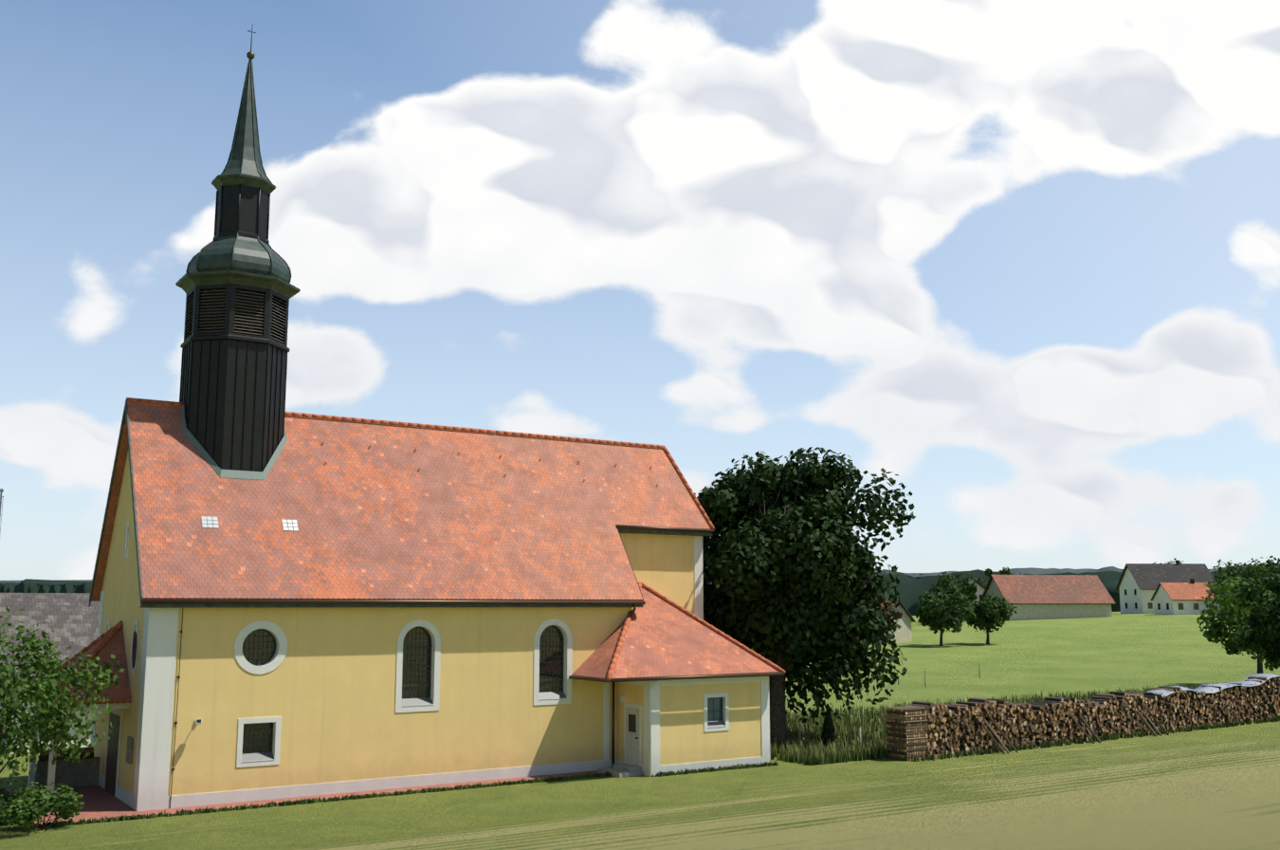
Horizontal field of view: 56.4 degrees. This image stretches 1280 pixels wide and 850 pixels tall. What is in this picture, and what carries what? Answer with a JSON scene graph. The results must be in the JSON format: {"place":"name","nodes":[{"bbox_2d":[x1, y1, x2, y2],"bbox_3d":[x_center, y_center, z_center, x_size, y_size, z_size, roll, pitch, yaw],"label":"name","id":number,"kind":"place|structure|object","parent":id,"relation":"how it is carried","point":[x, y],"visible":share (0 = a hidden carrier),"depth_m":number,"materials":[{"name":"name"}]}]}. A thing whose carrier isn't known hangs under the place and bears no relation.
{"place":"outdoors","nodes":[
{"label":"outdoors","id":0,"kind":"place"},
{"bbox_2d":[175,27,300,479],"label":"church tower","id":1,"kind":"structure","parent":0,"point":[236,286],"depth_m":42.78,"materials":[{"name":"black wood"}]},
{"bbox_2d":[6,769,601,824],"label":"paver path","id":2,"kind":"structure","parent":0,"point":[99,800],"depth_m":38.36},
{"bbox_2d":[27,620,129,807],"bbox_3d":[-18.685,9.383,39.584,2.661,5.710,5.049,6,-10,-33],"label":"canopy frame","id":3,"kind":"object","parent":2,"relation":"on","point":[84,772],"visible":0.54,"depth_m":40.68,"materials":[{"name":"wood"}]},
{"bbox_2d":[38,627,131,705],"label":"canopy roof","id":4,"kind":"structure","parent":3,"relation":"attached to","point":[121,693],"depth_m":38.91,"materials":[{"name":"tile"}]},
{"bbox_2d":[0,572,927,582],"bbox_3d":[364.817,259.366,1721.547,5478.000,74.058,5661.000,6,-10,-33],"label":"forest","id":5,"kind":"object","parent":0,"point":[91,579],"depth_m":1512.11,"materials":[{"name":"green"}]},
{"bbox_2d":[0,608,1279,849],"bbox_3d":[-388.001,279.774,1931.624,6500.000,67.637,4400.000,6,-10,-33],"label":"ground","id":6,"kind":"structure","parent":0,"point":[1208,789],"depth_m":34.55,"materials":[{"name":"green plant"}]},
{"bbox_2d":[0,488,3,531],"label":"flagpole","id":7,"kind":"object","parent":6,"relation":"on","point":[1,491],"visible":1,"depth_m":42.42,"materials":[{"name":"silver metal"}]},
{"bbox_2d":[0,801,10,827],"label":"shrub","id":8,"kind":"object","parent":6,"relation":"on","point":[1,822],"visible":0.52,"depth_m":32.63,"materials":[{"name":"green plant"}]},
{"bbox_2d":[0,783,40,821],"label":"shrub","id":9,"kind":"object","parent":6,"relation":"on","point":[13,795],"visible":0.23,"depth_m":33.66,"materials":[{"name":"green plant"}]},
{"bbox_2d":[0,779,84,830],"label":"shrub","id":10,"kind":"object","parent":6,"relation":"on","point":[65,808],"visible":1,"depth_m":33.46,"materials":[{"name":"green plant"}]},
{"bbox_2d":[0,592,99,752],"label":"building roof","id":11,"kind":"structure","parent":6,"relation":"on","point":[70,619],"depth_m":54.58,"materials":[{"name":"tile"}]},
{"bbox_2d":[0,605,125,784],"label":"young tree","id":12,"kind":"object","parent":6,"relation":"on","point":[47,665],"visible":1,"depth_m":34.70,"materials":[{"name":"green plant"}]},
{"bbox_2d":[93,451,632,795],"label":"church wall","id":13,"kind":"structure","parent":6,"relation":"on","point":[325,688],"depth_m":40.85,"materials":[{"name":"yellow paint"}]},
{"bbox_2d":[194,718,201,724],"bbox_3d":[-13.878,9.304,37.447,0.180,0.189,0.364,6,-10,-33],"label":"wall lamp","id":14,"kind":"object","parent":13,"relation":"attached to","point":[197,721],"visible":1,"depth_m":37.33,"materials":[{"name":"grey metal"}]},
{"bbox_2d":[104,525,566,796],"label":"church windows","id":15,"kind":"structure","parent":13,"relation":"in","point":[259,646],"depth_m":41.88,"materials":[{"name":"glass"}]},
{"bbox_2d":[91,521,703,810],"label":"wall trim","id":16,"kind":"structure","parent":13,"relation":"attached to","point":[152,767],"depth_m":38.72,"materials":[{"name":"white paint"}]},
{"bbox_2d":[91,401,711,601],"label":"church roof","id":17,"kind":"structure","parent":13,"relation":"on","point":[383,517],"depth_m":44.06,"materials":[{"name":"tile"}]},
{"bbox_2d":[88,397,715,807],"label":"church roof fittings","id":18,"kind":"object","parent":17,"relation":"attached to","point":[221,602],"visible":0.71,"depth_m":42.72,"materials":[{"name":"brown metal"}]},
{"bbox_2d":[0,566,1279,615],"bbox_3d":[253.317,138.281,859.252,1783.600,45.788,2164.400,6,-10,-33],"label":"wood edge","id":19,"kind":"structure","parent":6,"relation":"on","point":[909,589],"depth_m":446.71,"materials":[{"name":"green plant"}]},
{"bbox_2d":[0,564,1279,584],"bbox_3d":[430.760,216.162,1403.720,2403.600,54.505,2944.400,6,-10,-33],"label":"wood","id":20,"kind":"object","parent":6,"relation":"on","point":[1030,570],"visible":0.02,"depth_m":686.46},
{"bbox_2d":[619,532,694,614],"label":"church wall","id":21,"kind":"structure","parent":6,"relation":"on","point":[663,564],"depth_m":50.73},
{"bbox_2d":[568,581,785,776],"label":"sacristy roof fittings","id":22,"kind":"object","parent":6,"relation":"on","point":[609,678],"visible":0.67,"depth_m":45.54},
{"bbox_2d":[617,681,761,765],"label":"wall","id":23,"kind":"structure","parent":6,"relation":"on","point":[685,738],"depth_m":45.58,"materials":[{"name":"paint"}]},
{"bbox_2d":[598,694,725,777],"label":"sacristy fittings","id":24,"kind":"object","parent":23,"relation":"attached to","point":[630,767],"visible":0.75,"depth_m":45.06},
{"bbox_2d":[571,586,779,677],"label":"annex roof","id":25,"kind":"structure","parent":23,"relation":"on","point":[663,637],"depth_m":46.27,"materials":[{"name":"tile"}]},
{"bbox_2d":[616,676,770,775],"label":"annex wall trim","id":26,"kind":"structure","parent":23,"relation":"attached to","point":[656,766],"depth_m":45.41,"materials":[{"name":"white paint"}]},
{"bbox_2d":[694,446,915,749],"bbox_3d":[6.806,7.886,54.939,11.302,13.698,11.382,6,-10,-33],"label":"linden tree","id":27,"kind":"object","parent":6,"relation":"on","point":[790,562],"visible":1,"depth_m":52.60,"materials":[{"name":"green plant"}]},
{"bbox_2d":[821,709,836,746],"bbox_3d":[8.235,13.319,52.194,0.710,1.895,0.708,6,-10,-33],"label":"thuja","id":28,"kind":"object","parent":6,"relation":"on","point":[828,733],"visible":0.81,"depth_m":52.03,"materials":[{"name":"green plant"}]},
{"bbox_2d":[786,661,980,753],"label":"fence posts","id":29,"kind":"object","parent":6,"relation":"on","point":[858,723],"visible":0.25,"depth_m":51.60,"materials":[{"name":"brown wood"}]},
{"bbox_2d":[868,594,903,649],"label":"tree","id":30,"kind":"object","parent":6,"relation":"on","point":[898,612],"visible":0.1,"depth_m":137.70,"materials":[{"name":"green plant"}]},
{"bbox_2d":[870,598,915,643],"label":"house","id":31,"kind":"structure","parent":6,"relation":"on","point":[903,632],"depth_m":162.10,"materials":[{"name":"white paint"}]},
{"bbox_2d":[915,589,977,645],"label":"apple tree","id":32,"kind":"object","parent":6,"relation":"on","point":[946,612],"visible":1,"depth_m":152.08,"materials":[{"name":"green plant"}]},
{"bbox_2d":[927,580,973,608],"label":"farm tree","id":33,"kind":"object","parent":6,"relation":"on","point":[951,588],"visible":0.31,"depth_m":212.07,"materials":[{"name":"green plant"}]},
{"bbox_2d":[928,570,977,602],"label":"farm tree","id":34,"kind":"object","parent":6,"relation":"on","point":[970,589],"visible":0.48,"depth_m":224.68,"materials":[{"name":"green plant"}]},
{"bbox_2d":[943,574,985,618],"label":"house","id":35,"kind":"structure","parent":6,"relation":"on","point":[980,589],"depth_m":236.93,"materials":[{"name":"white paint"}]},
{"bbox_2d":[960,591,1017,643],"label":"apple tree","id":36,"kind":"object","parent":6,"relation":"on","point":[991,613],"visible":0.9,"depth_m":154.71,"materials":[{"name":"green plant"}]},
{"bbox_2d":[867,580,1120,611],"bbox_3d":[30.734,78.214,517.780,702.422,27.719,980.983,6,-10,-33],"label":"forest trees","id":37,"kind":"object","parent":6,"relation":"on","point":[1110,588],"depth_m":389.64,"materials":[{"name":"green plant"}]},
{"bbox_2d":[974,566,1030,587],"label":"farm tree","id":38,"kind":"object","parent":6,"relation":"on","point":[989,572],"visible":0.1,"depth_m":258.44,"materials":[{"name":"green plant"}]},
{"bbox_2d":[980,574,1115,620],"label":"barn","id":39,"kind":"structure","parent":6,"relation":"on","point":[1041,596],"depth_m":224.41,"materials":[{"name":"red tile"}]},
{"bbox_2d":[885,675,1279,760],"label":"wood pile","id":40,"kind":"object","parent":6,"relation":"on","point":[919,728],"visible":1,"depth_m":54.47,"materials":[{"name":"brown wood"}]},
{"bbox_2d":[1146,673,1279,696],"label":"tarp","id":41,"kind":"object","parent":40,"relation":"on","point":[1199,688],"visible":0.71,"depth_m":63.16,"materials":[{"name":"white plastic"}]},
{"bbox_2d":[1115,560,1217,613],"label":"white house","id":42,"kind":"structure","parent":6,"relation":"on","point":[1137,584],"depth_m":249.88,"materials":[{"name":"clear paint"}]},
{"bbox_2d":[1153,557,1183,563],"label":"farm tree","id":43,"kind":"object","parent":6,"relation":"on","point":[1172,561],"visible":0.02,"depth_m":268.83,"materials":[{"name":"green plant"}]},
{"bbox_2d":[1150,578,1220,614],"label":"orange house","id":44,"kind":"structure","parent":6,"relation":"on","point":[1179,597],"depth_m":228.61,"materials":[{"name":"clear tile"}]},
{"bbox_2d":[1196,568,1279,673],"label":"tree","id":45,"kind":"object","parent":6,"relation":"on","point":[1232,612],"visible":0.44,"depth_m":92.82,"materials":[{"name":"green plant"}]},
{"bbox_2d":[1211,558,1270,597],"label":"farm tree","id":46,"kind":"object","parent":6,"relation":"on","point":[1245,573],"visible":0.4,"depth_m":225.00,"materials":[{"name":"green plant"}]},
{"bbox_2d":[1230,572,1279,662],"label":"tree","id":47,"kind":"object","parent":6,"relation":"on","point":[1268,619],"visible":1,"depth_m":83.18,"materials":[{"name":"green plant"}]},
{"bbox_2d":[1243,555,1279,594],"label":"farm tree","id":48,"kind":"object","parent":6,"relation":"on","point":[1270,565],"visible":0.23,"depth_m":239.64,"materials":[{"name":"green plant"}]},
{"bbox_2d":[0,679,1279,827],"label":"tall meadow grass","id":49,"kind":"structure","parent":0,"point":[805,752],"depth_m":50.09,"materials":[{"name":"green plant"}]},
{"bbox_2d":[0,0,1279,580],"label":"sky","id":50,"kind":"structure","parent":0,"point":[1016,263],"materials":[{"name":"blue"}]}
]}

